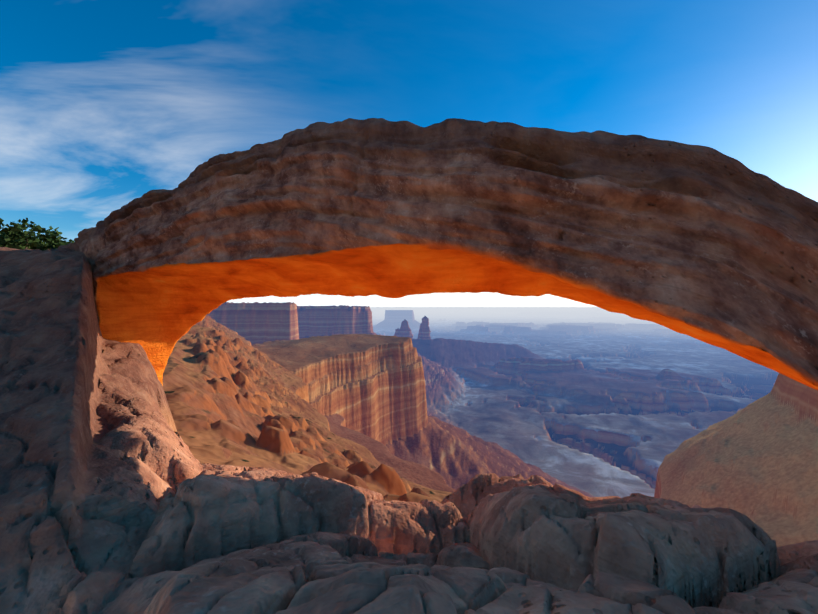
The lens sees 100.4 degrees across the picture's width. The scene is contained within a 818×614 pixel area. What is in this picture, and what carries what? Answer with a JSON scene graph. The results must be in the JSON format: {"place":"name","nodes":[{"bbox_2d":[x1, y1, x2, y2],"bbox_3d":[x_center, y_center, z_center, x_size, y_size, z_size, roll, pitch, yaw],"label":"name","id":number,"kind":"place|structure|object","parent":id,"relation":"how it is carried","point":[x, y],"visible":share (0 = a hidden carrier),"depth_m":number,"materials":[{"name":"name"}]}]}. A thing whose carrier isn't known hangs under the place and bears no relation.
{"place":"outdoors","nodes":[
{"label":"outdoors","id":0,"kind":"place"},
{"bbox_2d":[0,0,817,306],"label":"sky","id":1,"kind":"structure","parent":0,"point":[105,104],"materials":[{"name":"blue"}]},
{"bbox_2d":[163,302,817,546],"bbox_3d":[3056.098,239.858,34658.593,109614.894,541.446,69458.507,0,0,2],"label":"canyon terrain","id":2,"kind":"structure","parent":0,"point":[593,401],"depth_m":401.76,"materials":[{"name":"brown stone"}]},
{"bbox_2d":[394,319,412,338],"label":"rock spire","id":3,"kind":"structure","parent":2,"relation":"on","point":[404,330],"depth_m":2228.95,"materials":[{"name":"stone"}]},
{"bbox_2d":[0,247,817,613],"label":"ledge rock","id":4,"kind":"object","parent":2,"relation":"on","point":[116,497],"visible":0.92,"depth_m":2.15,"materials":[{"name":"stone"}]},
{"bbox_2d":[0,218,31,248],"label":"bush","id":5,"kind":"object","parent":4,"relation":"on","point":[1,221],"visible":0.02,"depth_m":24.08,"materials":[{"name":"green plant"}]},
{"bbox_2d":[0,218,44,249],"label":"bush","id":6,"kind":"object","parent":4,"relation":"on","point":[14,237],"visible":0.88,"depth_m":22.03,"materials":[{"name":"green plant"}]},
{"bbox_2d":[27,226,64,249],"bbox_3d":[-29.191,-4.103,27.069,4.289,4.754,3.611,0,0,21],"label":"bush","id":7,"kind":"object","parent":4,"relation":"on","point":[48,231],"visible":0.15,"depth_m":26.96,"materials":[{"name":"green plant"}]},
{"bbox_2d":[34,232,70,250],"bbox_3d":[-25.969,-3.515,25.063,3.655,4.057,2.641,0,0,2],"label":"bush","id":8,"kind":"object","parent":4,"relation":"on","point":[50,243],"visible":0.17,"depth_m":24.71,"materials":[{"name":"green plant"}]},
{"bbox_2d":[58,118,817,389],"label":"rock arch","id":9,"kind":"structure","parent":4,"relation":"on","point":[711,246],"depth_m":5.00,"materials":[{"name":"brown stone"}]},
{"bbox_2d":[417,316,430,339],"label":"rock spire","id":10,"kind":"structure","parent":2,"relation":"on","point":[424,332],"depth_m":2217.41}
]}

